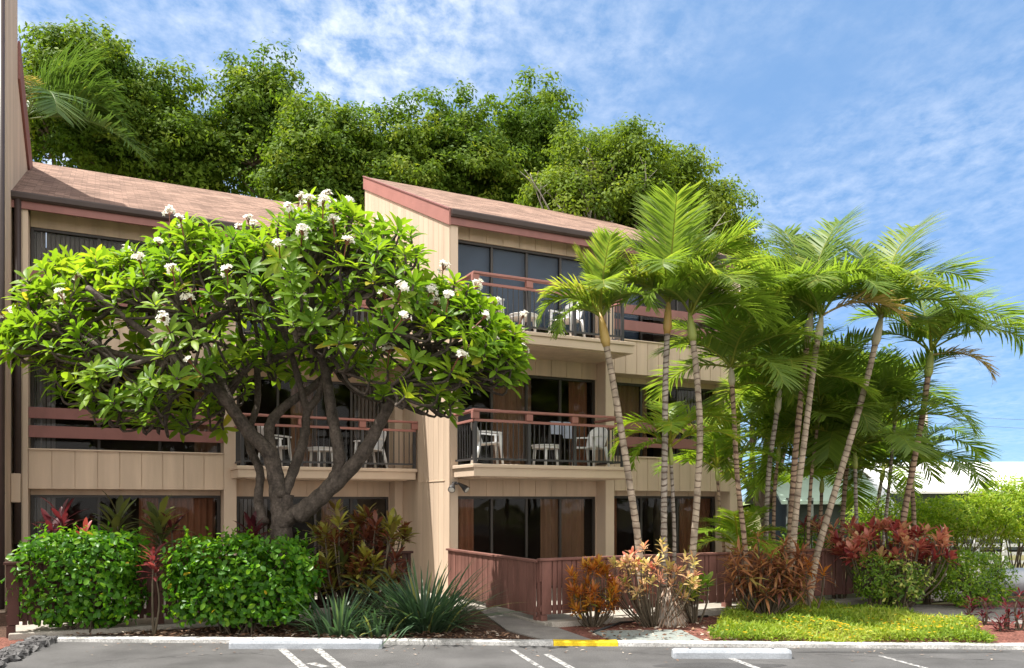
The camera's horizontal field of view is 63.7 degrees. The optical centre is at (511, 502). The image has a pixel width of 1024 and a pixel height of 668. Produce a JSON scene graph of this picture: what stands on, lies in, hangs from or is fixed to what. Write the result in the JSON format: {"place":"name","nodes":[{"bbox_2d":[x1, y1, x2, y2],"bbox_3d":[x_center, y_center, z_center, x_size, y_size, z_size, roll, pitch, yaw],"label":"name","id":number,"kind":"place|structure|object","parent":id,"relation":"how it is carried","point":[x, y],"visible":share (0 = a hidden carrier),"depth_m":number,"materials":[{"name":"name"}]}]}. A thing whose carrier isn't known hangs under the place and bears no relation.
{"place":"outdoors","nodes":[
{"label":"outdoors","id":0,"kind":"place"},
{"bbox_2d":[15,586,478,632],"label":"patio","id":1,"kind":"structure","parent":0,"point":[20,628],"depth_m":12.96,"materials":[{"name":"concrete"}]},
{"bbox_2d":[0,599,933,639],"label":"planting bed","id":2,"kind":"object","parent":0,"point":[3,625],"visible":0.15,"depth_m":12.45,"materials":[{"name":"soil"}]},
{"bbox_2d":[0,0,32,612],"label":"apartment building","id":3,"kind":"structure","parent":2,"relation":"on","point":[16,163],"depth_m":15.22,"materials":[{"name":"beige paint"}]},
{"bbox_2d":[32,497,89,599],"bbox_3d":[-7.206,0.953,13.128,0.874,2.100,0.735,0,0,-36],"label":"ti plant","id":4,"kind":"object","parent":2,"relation":"on","point":[61,515],"visible":0.53,"depth_m":13.08,"materials":[{"name":"red plant"}]},
{"bbox_2d":[0,521,150,632],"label":"hedge","id":5,"kind":"object","parent":2,"relation":"on","point":[123,576],"visible":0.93,"depth_m":12.03,"materials":[{"name":"green plant"}]},
{"bbox_2d":[91,490,143,618],"bbox_3d":[-6.443,0.899,13.276,0.954,2.204,1.068,0,0,-36],"label":"ti plant","id":6,"kind":"object","parent":2,"relation":"on","point":[116,522],"visible":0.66,"depth_m":13.19,"materials":[{"name":"green plant"}]},
{"bbox_2d":[134,542,172,634],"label":"ti plant","id":7,"kind":"object","parent":2,"relation":"on","point":[153,553],"visible":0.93,"depth_m":12.18,"materials":[{"name":"red plant"}]},
{"bbox_2d":[128,494,193,557],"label":"ti plant","id":8,"kind":"object","parent":2,"relation":"on","point":[157,517],"visible":0.69,"depth_m":13.11,"materials":[{"name":"green plant"}]},
{"bbox_2d":[3,551,412,637],"bbox_3d":[-4.602,1.434,13.403,6.260,1.132,0.200,0,0,-27],"label":"board fence","id":9,"kind":"object","parent":2,"relation":"on","point":[13,619],"visible":0.25,"depth_m":12.44,"materials":[{"name":"brown paint"}]},
{"bbox_2d":[8,605,474,639],"bbox_3d":[-3.960,1.958,13.461,7.300,0.145,0.110,0,0,-27],"label":"patio edge","id":10,"kind":"object","parent":2,"relation":"on","point":[24,635],"visible":0.36,"depth_m":12.38,"materials":[{"name":"concrete"}]},
{"bbox_2d":[157,525,327,633],"bbox_3d":[-4.031,1.176,12.413,2.403,1.676,1.308,0,0,0],"label":"hedge","id":11,"kind":"object","parent":2,"relation":"on","point":[241,603],"visible":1,"depth_m":12.05,"materials":[{"name":"green plant"}]},
{"bbox_2d":[233,511,272,550],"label":"ti plant","id":12,"kind":"object","parent":2,"relation":"on","point":[251,522],"visible":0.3,"depth_m":13.10,"materials":[{"name":"red plant"}]},
{"bbox_2d":[0,187,534,624],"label":"plumeria tree","id":13,"kind":"object","parent":2,"relation":"on","point":[315,253],"visible":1,"depth_m":12.70,"materials":[{"name":"green plant"}]},
{"bbox_2d":[265,586,406,638],"bbox_3d":[-2.654,1.614,12.189,2.199,0.712,1.885,0,0,0],"label":"strap leaf plant","id":14,"kind":"object","parent":2,"relation":"on","point":[339,610],"visible":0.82,"depth_m":12.09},
{"bbox_2d":[303,499,418,620],"bbox_3d":[-2.560,0.975,13.574,2.071,2.078,1.358,0,0,0],"label":"croton","id":15,"kind":"object","parent":2,"relation":"on","point":[362,562],"visible":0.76,"depth_m":13.39,"materials":[{"name":"red plant"}]},
{"bbox_2d":[335,608,428,637],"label":"strap leaf plant","id":16,"kind":"object","parent":2,"relation":"on","point":[379,632],"visible":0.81,"depth_m":11.96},
{"bbox_2d":[317,557,534,646],"bbox_3d":[-1.319,1.394,12.573,2.959,1.194,2.987,0,0,-42],"label":"strap leaf plant","id":17,"kind":"object","parent":2,"relation":"on","point":[425,608],"visible":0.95,"depth_m":12.32,"materials":[{"name":"plant"}]},
{"bbox_2d":[446,548,538,620],"bbox_3d":[-0.391,1.464,14.977,0.200,1.072,3.850,0,0,-27],"label":"board fence","id":18,"kind":"object","parent":2,"relation":"on","point":[516,578],"visible":0.74,"depth_m":14.48,"materials":[{"name":"red paint"}]},
{"bbox_2d":[590,630,702,640],"bbox_3d":[1.948,1.975,12.055,1.515,0.060,1.076,0,0,0],"label":"concrete pad","id":19,"kind":"object","parent":2,"relation":"on","point":[674,635],"visible":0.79,"depth_m":12.04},
{"bbox_2d":[608,399,745,586],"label":"palm tree","id":20,"kind":"object","parent":2,"relation":"on","point":[675,426],"visible":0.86,"depth_m":13.87,"materials":[{"name":"green plant"}]},
{"bbox_2d":[537,548,877,620],"bbox_3d":[3.909,1.449,14.975,7.830,1.102,0.200,0,0,-27],"label":"board fence","id":21,"kind":"object","parent":2,"relation":"on","point":[553,573],"visible":0.38,"depth_m":14.39,"materials":[{"name":"red paint"}]},
{"bbox_2d":[651,410,784,551],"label":"palm tree","id":22,"kind":"object","parent":2,"relation":"on","point":[717,446],"visible":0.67,"depth_m":15.74,"materials":[{"name":"green plant"}]},
{"bbox_2d":[642,285,829,608],"bbox_3d":[3.861,-0.930,14.584,3.115,5.810,2.810,0,0,-15],"label":"palm tree","id":23,"kind":"object","parent":2,"relation":"on","point":[732,329],"visible":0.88,"depth_m":14.44,"materials":[{"name":"green plant"}]},
{"bbox_2d":[701,173,777,258],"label":"broadleaf tree","id":24,"kind":"object","parent":2,"relation":"on","point":[725,183],"visible":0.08,"depth_m":28.20,"materials":[{"name":"plant"}]},
{"bbox_2d":[696,504,788,604],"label":"palm tree","id":25,"kind":"object","parent":2,"relation":"on","point":[731,527],"visible":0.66,"depth_m":15.13,"materials":[{"name":"green plant"}]},
{"bbox_2d":[548,591,969,627],"bbox_3d":[5.163,1.952,15.205,10.220,0.155,0.150,0,0,-27],"label":"fence footing","id":26,"kind":"object","parent":2,"relation":"on","point":[615,619],"visible":0.24,"depth_m":13.54,"materials":[{"name":"concrete"}]},
{"bbox_2d":[715,524,821,613],"bbox_3d":[4.303,1.180,13.996,1.801,1.663,1.254,0,0,0],"label":"ti plant","id":27,"kind":"object","parent":2,"relation":"on","point":[755,577],"visible":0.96,"depth_m":13.84,"materials":[{"name":"orange plant"}]},
{"bbox_2d":[678,294,884,549],"bbox_3d":[5.099,-0.881,15.570,3.709,5.705,3.514,0,0,-34],"label":"palm tree","id":28,"kind":"object","parent":2,"relation":"on","point":[780,346],"visible":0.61,"depth_m":15.22,"materials":[{"name":"green plant"}]},
{"bbox_2d":[695,368,872,543],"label":"palm tree","id":29,"kind":"object","parent":2,"relation":"on","point":[816,414],"visible":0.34,"depth_m":16.69,"materials":[{"name":"green plant"}]},
{"bbox_2d":[775,516,844,548],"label":"shrub","id":30,"kind":"object","parent":2,"relation":"on","point":[800,540],"visible":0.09,"depth_m":18.39,"materials":[{"name":"green plant"}]},
{"bbox_2d":[720,202,900,571],"bbox_3d":[5.442,-1.743,15.007,3.648,7.435,3.038,0,0,0],"label":"palm tree","id":31,"kind":"object","parent":2,"relation":"on","point":[814,280],"visible":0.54,"depth_m":14.85,"materials":[{"name":"green plant"}]},
{"bbox_2d":[741,404,906,537],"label":"palm tree","id":32,"kind":"object","parent":2,"relation":"on","point":[821,472],"visible":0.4,"depth_m":17.75,"materials":[{"name":"green plant"}]},
{"bbox_2d":[737,325,917,548],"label":"palm tree","id":33,"kind":"object","parent":2,"relation":"on","point":[825,385],"visible":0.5,"depth_m":15.90,"materials":[{"name":"green plant"}]},
{"bbox_2d":[810,514,861,598],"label":"ti plant","id":34,"kind":"object","parent":2,"relation":"on","point":[853,521],"visible":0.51,"depth_m":16.30,"materials":[{"name":"red plant"}]},
{"bbox_2d":[755,330,950,543],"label":"palm tree","id":35,"kind":"object","parent":2,"relation":"on","point":[833,450],"visible":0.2,"depth_m":16.29,"materials":[{"name":"green plant"}]},
{"bbox_2d":[748,341,974,596],"bbox_3d":[6.968,-0.545,16.541,3.988,5.033,3.982,0,0,0],"label":"palm tree","id":36,"kind":"object","parent":2,"relation":"on","point":[900,441],"visible":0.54,"depth_m":15.97,"materials":[{"name":"green plant"}]},
{"bbox_2d":[824,414,948,544],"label":"palm tree","id":37,"kind":"object","parent":2,"relation":"on","point":[920,486],"visible":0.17,"depth_m":20.19,"materials":[{"name":"green plant"}]},
{"bbox_2d":[792,209,994,606],"bbox_3d":[6.987,-1.734,15.164,3.550,7.440,3.036,0,0,0],"label":"palm tree","id":38,"kind":"object","parent":2,"relation":"on","point":[931,276],"visible":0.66,"depth_m":15.05,"materials":[{"name":"green plant"}]},
{"bbox_2d":[830,346,985,545],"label":"palm tree","id":39,"kind":"object","parent":2,"relation":"on","point":[922,361],"visible":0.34,"depth_m":16.75,"materials":[{"name":"green plant"}]},
{"bbox_2d":[842,279,1023,572],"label":"palm tree","id":40,"kind":"object","parent":2,"relation":"on","point":[933,325],"visible":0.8,"depth_m":16.07,"materials":[{"name":"green plant"}]},
{"bbox_2d":[3,642,1023,667],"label":"parking lot","id":41,"kind":"structure","parent":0,"point":[63,654],"depth_m":10.62,"materials":[{"name":"asphalt"}]},
{"bbox_2d":[0,635,57,667],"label":"rock edging","id":42,"kind":"object","parent":41,"relation":"on","point":[18,651],"visible":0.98,"depth_m":10.99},
{"bbox_2d":[57,636,552,645],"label":"curb","id":43,"kind":"structure","parent":41,"relation":"on","point":[389,641],"depth_m":11.72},
{"bbox_2d":[229,639,383,648],"bbox_3d":[-2.825,1.940,11.330,2.095,0.120,0.173,0,0,0],"label":"wheel stop","id":44,"kind":"object","parent":41,"relation":"on","point":[305,643],"visible":1,"depth_m":11.26,"materials":[{"name":"white concrete"}]},
{"bbox_2d":[553,639,617,645],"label":"yellow curb","id":45,"kind":"structure","parent":41,"relation":"on","point":[557,642],"depth_m":11.48,"materials":[{"name":"paint"}]},
{"bbox_2d":[278,649,925,667],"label":"parking lines","id":46,"kind":"object","parent":41,"relation":"on","point":[295,660],"visible":0.91,"depth_m":10.40,"materials":[{"name":"white paint"}]},
{"bbox_2d":[653,662,785,667],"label":"asphalt patch","id":47,"kind":"object","parent":41,"relation":"on","point":[713,665],"visible":1,"depth_m":10.09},
{"bbox_2d":[671,648,791,658],"bbox_3d":[2.827,1.940,10.620,1.516,0.120,0.173,0,0,1],"label":"wheel stop","id":48,"kind":"object","parent":41,"relation":"on","point":[731,653],"visible":1,"depth_m":10.55,"materials":[{"name":"white concrete"}]},
{"bbox_2d":[617,640,1023,649],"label":"curb","id":49,"kind":"structure","parent":41,"relation":"on","point":[825,644],"depth_m":11.34,"materials":[{"name":"concrete"}]},
{"bbox_2d":[806,650,1006,652],"bbox_3d":[5.229,1.996,11.016,2.905,0.001,0.203,0,0,0],"label":"asphalt patch","id":50,"kind":"object","parent":41,"relation":"on","point":[880,651],"visible":1,"depth_m":11.03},
{"bbox_2d":[18,0,1023,500],"label":"sky","id":51,"kind":"structure","parent":0,"point":[907,110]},
{"bbox_2d":[476,608,591,645],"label":"walkway","id":52,"kind":"structure","parent":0,"point":[522,627],"depth_m":12.60,"materials":[{"name":"grey concrete"}]},
{"bbox_2d":[441,577,956,625],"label":"terrace","id":53,"kind":"structure","parent":0,"point":[552,617],"depth_m":14.62,"materials":[{"name":"concrete"}]},
{"bbox_2d":[847,418,1004,583],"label":"palm tree","id":54,"kind":"object","parent":53,"relation":"on","point":[978,452],"visible":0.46,"depth_m":18.06,"materials":[{"name":"green plant"}]},
{"bbox_2d":[558,601,1023,642],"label":"cinder bed","id":55,"kind":"object","parent":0,"point":[1013,635],"visible":0.25,"depth_m":12.50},
{"bbox_2d":[68,615,807,640],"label":"fallen leaves","id":56,"kind":"object","parent":55,"relation":"on","point":[164,632],"visible":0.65,"depth_m":12.22,"materials":[{"name":"brown plant"}]},
{"bbox_2d":[563,554,623,626],"bbox_3d":[1.272,1.400,12.996,0.980,1.216,0.832,0,0,0],"label":"croton","id":57,"kind":"object","parent":55,"relation":"on","point":[595,592],"visible":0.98,"depth_m":12.93,"materials":[{"name":"orange plant"}]},
{"bbox_2d":[535,225,665,617],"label":"palm tree","id":58,"kind":"object","parent":55,"relation":"on","point":[597,292],"visible":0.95,"depth_m":13.29,"materials":[{"name":"green plant"}]},
{"bbox_2d":[604,537,703,627],"bbox_3d":[2.248,1.265,13.012,1.566,1.488,0.994,0,0,0],"label":"croton","id":59,"kind":"object","parent":55,"relation":"on","point":[646,618],"visible":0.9,"depth_m":12.90,"materials":[{"name":"beige plant"}]},
{"bbox_2d":[654,586,688,627],"bbox_3d":[2.509,1.760,13.164,0.806,0.836,0.782,0,0,0],"label":"root ball","id":60,"kind":"object","parent":55,"relation":"on","point":[680,620],"visible":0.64,"depth_m":12.96,"materials":[{"name":"brown plant"}]},
{"bbox_2d":[593,179,756,593],"bbox_3d":[2.605,-1.675,13.683,2.685,7.292,2.504,0,0,-35],"label":"palm tree","id":61,"kind":"object","parent":55,"relation":"on","point":[670,253],"visible":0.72,"depth_m":13.44,"materials":[{"name":"green plant"}]},
{"bbox_2d":[675,571,716,622],"bbox_3d":[2.939,1.560,13.408,0.753,0.897,0.605,0,0,21],"label":"croton","id":62,"kind":"object","parent":55,"relation":"on","point":[693,618],"visible":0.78,"depth_m":13.35,"materials":[{"name":"green plant"}]},
{"bbox_2d":[620,209,791,621],"bbox_3d":[3.160,-1.390,13.495,2.907,6.735,2.424,0,0,0],"label":"palm tree","id":63,"kind":"object","parent":55,"relation":"on","point":[694,295],"visible":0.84,"depth_m":13.54,"materials":[{"name":"green plant"}]},
{"bbox_2d":[799,552,837,608],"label":"ti plant","id":64,"kind":"object","parent":55,"relation":"on","point":[823,574],"visible":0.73,"depth_m":14.33,"materials":[{"name":"orange plant"}]},
{"bbox_2d":[738,228,923,605],"bbox_3d":[5.550,-1.574,14.512,3.301,7.099,2.656,0,0,0],"label":"palm tree","id":65,"kind":"object","parent":55,"relation":"on","point":[820,293],"visible":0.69,"depth_m":14.53,"materials":[{"name":"green plant"}]},
{"bbox_2d":[706,597,997,642],"bbox_3d":[4.969,1.817,13.416,4.552,0.325,4.341,0,0,0],"label":"ground cover","id":66,"kind":"object","parent":55,"relation":"on","point":[740,623],"visible":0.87,"depth_m":12.33,"materials":[{"name":"green plant"}]},
{"bbox_2d":[850,551,894,606],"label":"shrub","id":67,"kind":"object","parent":55,"relation":"on","point":[871,594],"visible":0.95,"depth_m":14.89,"materials":[{"name":"green plant"}]},
{"bbox_2d":[980,568,1023,601],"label":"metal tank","id":68,"kind":"object","parent":55,"relation":"on","point":[1020,582],"visible":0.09,"depth_m":16.18,"materials":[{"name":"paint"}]},
{"bbox_2d":[1009,587,1023,629],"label":"ti plant","id":69,"kind":"object","parent":55,"relation":"on","point":[1018,614],"visible":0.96,"depth_m":12.63,"materials":[{"name":"red plant"}]},
{"bbox_2d":[712,508,1023,635],"bbox_3d":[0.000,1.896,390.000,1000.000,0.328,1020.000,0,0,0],"label":"ground","id":70,"kind":"structure","parent":0,"point":[1021,599],"depth_m":17.30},
{"bbox_2d":[24,37,160,176],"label":"coconut palm","id":71,"kind":"object","parent":70,"relation":"on","point":[53,101],"visible":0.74,"depth_m":25.21,"materials":[{"name":"green plant"}]},
{"bbox_2d":[18,14,171,180],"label":"broadleaf tree","id":72,"kind":"object","parent":70,"relation":"on","point":[54,138],"visible":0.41,"depth_m":27.62,"materials":[{"name":"green plant"}]},
{"bbox_2d":[86,54,245,194],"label":"broadleaf tree","id":73,"kind":"object","parent":70,"relation":"on","point":[177,130],"visible":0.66,"depth_m":28.64,"materials":[{"name":"green plant"}]},
{"bbox_2d":[11,162,417,604],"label":"apartment block","id":74,"kind":"structure","parent":70,"relation":"on","point":[63,452],"depth_m":17.49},
{"bbox_2d":[31,227,165,320],"bbox_3d":[-7.991,-4.433,17.225,3.565,2.075,0.168,0,0,-27],"label":"window","id":75,"kind":"structure","parent":74,"relation":"in","point":[98,240],"depth_m":16.75,"materials":[{"name":"glass"}]},
{"bbox_2d":[31,495,219,596],"bbox_3d":[-8.008,0.873,17.259,3.565,2.045,0.245,0,0,-27],"label":"window","id":76,"kind":"structure","parent":74,"relation":"in","point":[201,508],"depth_m":17.68,"materials":[{"name":"brown metal"}]},
{"bbox_2d":[31,364,219,452],"bbox_3d":[-8.008,-1.772,17.259,3.565,2.045,0.245,0,0,-27],"label":"window","id":77,"kind":"structure","parent":74,"relation":"in","point":[198,446],"depth_m":16.63,"materials":[{"name":"glass"}]},
{"bbox_2d":[237,496,387,573],"bbox_3d":[-4.520,0.882,18.835,3.445,2.025,0.244,0,0,-27],"label":"window","id":78,"kind":"structure","parent":74,"relation":"in","point":[325,511],"depth_m":18.90,"materials":[{"name":"brown metal"}]},
{"bbox_2d":[237,376,387,467],"bbox_3d":[-4.521,-1.762,18.836,3.445,2.025,0.247,0,0,-27],"label":"window","id":79,"kind":"structure","parent":74,"relation":"in","point":[296,410],"depth_m":19.10,"materials":[{"name":"glass"}]},
{"bbox_2d":[354,431,387,467],"bbox_3d":[-3.126,-1.192,18.401,0.663,0.902,0.604,0,0,-37],"label":"plastic chair","id":80,"kind":"object","parent":74,"relation":"on","point":[375,449],"visible":0.42,"depth_m":18.42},
{"bbox_2d":[186,32,330,198],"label":"broadleaf tree","id":81,"kind":"object","parent":70,"relation":"on","point":[243,113],"visible":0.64,"depth_m":29.72,"materials":[{"name":"green plant"}]},
{"bbox_2d":[244,90,394,222],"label":"broadleaf tree","id":82,"kind":"object","parent":70,"relation":"on","point":[314,154],"visible":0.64,"depth_m":27.73,"materials":[{"name":"green plant"}]},
{"bbox_2d":[331,97,485,203],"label":"broadleaf tree","id":83,"kind":"object","parent":70,"relation":"on","point":[397,165],"visible":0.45,"depth_m":28.38,"materials":[{"name":"green plant"}]},
{"bbox_2d":[387,77,538,203],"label":"broadleaf tree","id":84,"kind":"object","parent":70,"relation":"on","point":[491,162],"visible":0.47,"depth_m":29.54,"materials":[{"name":"green plant"}]},
{"bbox_2d":[475,64,588,201],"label":"broadleaf tree","id":85,"kind":"object","parent":70,"relation":"on","point":[540,124],"visible":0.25,"depth_m":31.32,"materials":[{"name":"green plant"}]},
{"bbox_2d":[362,176,739,593],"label":"apartment block","id":86,"kind":"structure","parent":70,"relation":"on","point":[517,503],"depth_m":18.41,"materials":[{"name":"paint"}]},
{"bbox_2d":[469,422,503,463],"bbox_3d":[-0.538,-1.192,16.458,0.663,0.902,0.604,0,0,-12],"label":"plastic chair","id":87,"kind":"object","parent":86,"relation":"on","point":[494,443],"visible":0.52,"depth_m":16.24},
{"bbox_2d":[458,496,594,588],"bbox_3d":[0.276,0.882,18.048,3.480,2.025,0.246,0,0,-27],"label":"window","id":88,"kind":"structure","parent":86,"relation":"in","point":[561,518],"depth_m":18.36,"materials":[{"name":"glass"}]},
{"bbox_2d":[458,375,594,465],"bbox_3d":[0.276,-1.762,18.047,3.480,2.025,0.244,0,0,-27],"label":"window","id":89,"kind":"structure","parent":86,"relation":"in","point":[577,387],"depth_m":18.06,"materials":[{"name":"glass"}]},
{"bbox_2d":[458,240,594,337],"bbox_3d":[0.298,-4.442,18.003,3.480,2.095,0.146,0,0,-27],"label":"window","id":90,"kind":"structure","parent":86,"relation":"in","point":[472,256],"depth_m":17.97,"materials":[{"name":"glass"}]},
{"bbox_2d":[547,421,572,465],"bbox_3d":[1.087,-1.255,18.058,0.640,1.024,0.327,0,0,-27],"label":"plastic chair","id":91,"kind":"object","parent":86,"relation":"on","point":[557,430],"visible":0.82,"depth_m":18.02,"materials":[{"name":"paint"}]},
{"bbox_2d":[548,301,585,336],"bbox_3d":[1.178,-3.837,17.327,0.604,0.902,0.663,0,0,38],"label":"plastic chair","id":92,"kind":"object","parent":86,"relation":"on","point":[571,318],"visible":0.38,"depth_m":17.27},
{"bbox_2d":[572,427,609,466],"bbox_3d":[1.716,-1.192,17.647,0.604,0.902,0.663,0,0,43],"label":"plastic chair","id":93,"kind":"object","parent":86,"relation":"on","point":[596,440],"visible":0.75,"depth_m":17.69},
{"bbox_2d":[614,496,714,582],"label":"window","id":94,"kind":"structure","parent":86,"relation":"in","point":[685,502],"depth_m":20.29,"materials":[{"name":"glass"}]},
{"bbox_2d":[614,382,714,456],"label":"window","id":95,"kind":"structure","parent":86,"relation":"in","point":[632,397],"depth_m":19.63,"materials":[{"name":"black glass"}]},
{"bbox_2d":[614,270,714,339],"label":"window","id":96,"kind":"structure","parent":86,"relation":"in","point":[634,335],"depth_m":19.50,"materials":[{"name":"brown glass"}]},
{"bbox_2d":[511,112,688,231],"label":"broadleaf tree","id":97,"kind":"object","parent":70,"relation":"on","point":[609,176],"visible":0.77,"depth_m":25.68,"materials":[{"name":"green plant"}]},
{"bbox_2d":[586,140,749,255],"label":"broadleaf tree","id":98,"kind":"object","parent":70,"relation":"on","point":[692,168],"visible":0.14,"depth_m":27.08,"materials":[{"name":"green plant"}]},
{"bbox_2d":[740,249,843,550],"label":"palm tree","id":99,"kind":"object","parent":70,"relation":"on","point":[761,500],"visible":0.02,"depth_m":25.87,"materials":[{"name":"plant"}]},
{"bbox_2d":[745,468,884,547],"bbox_3d":[9.655,0.425,26.700,3.128,3.150,3.900,0,0,0],"label":"green roofed hut","id":100,"kind":"object","parent":70,"relation":"on","point":[782,498],"visible":0.13,"depth_m":25.20,"materials":[{"name":"blue concrete"}]},
{"bbox_2d":[838,489,937,546],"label":"shrub","id":101,"kind":"object","parent":70,"relation":"on","point":[896,507],"visible":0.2,"depth_m":20.23,"materials":[{"name":"green plant"}]},
{"bbox_2d":[861,462,1023,549],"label":"white roofed house","id":102,"kind":"structure","parent":70,"relation":"on","point":[935,487],"depth_m":35.16,"materials":[{"name":"metal"}]},
{"bbox_2d":[875,519,1023,589],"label":"shrub","id":103,"kind":"object","parent":70,"relation":"on","point":[978,541],"visible":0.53,"depth_m":18.73,"materials":[{"name":"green plant"}]},
{"bbox_2d":[898,490,1007,585],"bbox_3d":[10.532,0.837,19.791,2.374,2.342,2.310,0,0,0],"label":"shrub","id":104,"kind":"object","parent":70,"relation":"on","point":[942,515],"visible":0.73,"depth_m":19.27,"materials":[{"name":"green plant"}]},
{"bbox_2d":[920,536,1023,578],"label":"rail fence","id":105,"kind":"object","parent":70,"relation":"on","point":[1004,553],"visible":0.06,"depth_m":21.47,"materials":[{"name":"white paint"}]},
{"bbox_2d":[954,470,1023,567],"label":"shrub","id":106,"kind":"object","parent":70,"relation":"on","point":[1007,497],"visible":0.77,"depth_m":19.18,"materials":[{"name":"green plant"}]},
{"bbox_2d":[867,603,1023,623],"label":"side path","id":107,"kind":"structure","parent":0,"point":[936,609],"depth_m":14.85,"materials":[{"name":"grey concrete"}]},
{"bbox_2d":[830,516,960,607],"bbox_3d":[7.082,1.120,15.390,2.236,1.787,1.244,0,0,0],"label":"croton","id":108,"kind":"object","parent":107,"relation":"on","point":[850,549],"visible":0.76,"depth_m":15.24,"materials":[{"name":"red plant"}]},
{"bbox_2d":[870,551,935,609],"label":"shrub","id":109,"kind":"object","parent":107,"relation":"on","point":[908,589],"visible":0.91,"depth_m":14.77,"materials":[{"name":"green plant"}]},
{"bbox_2d":[930,546,1021,607],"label":"shrub","id":110,"kind":"object","parent":107,"relation":"on","point":[964,587],"visible":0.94,"depth_m":15.02,"materials":[{"name":"green plant"}]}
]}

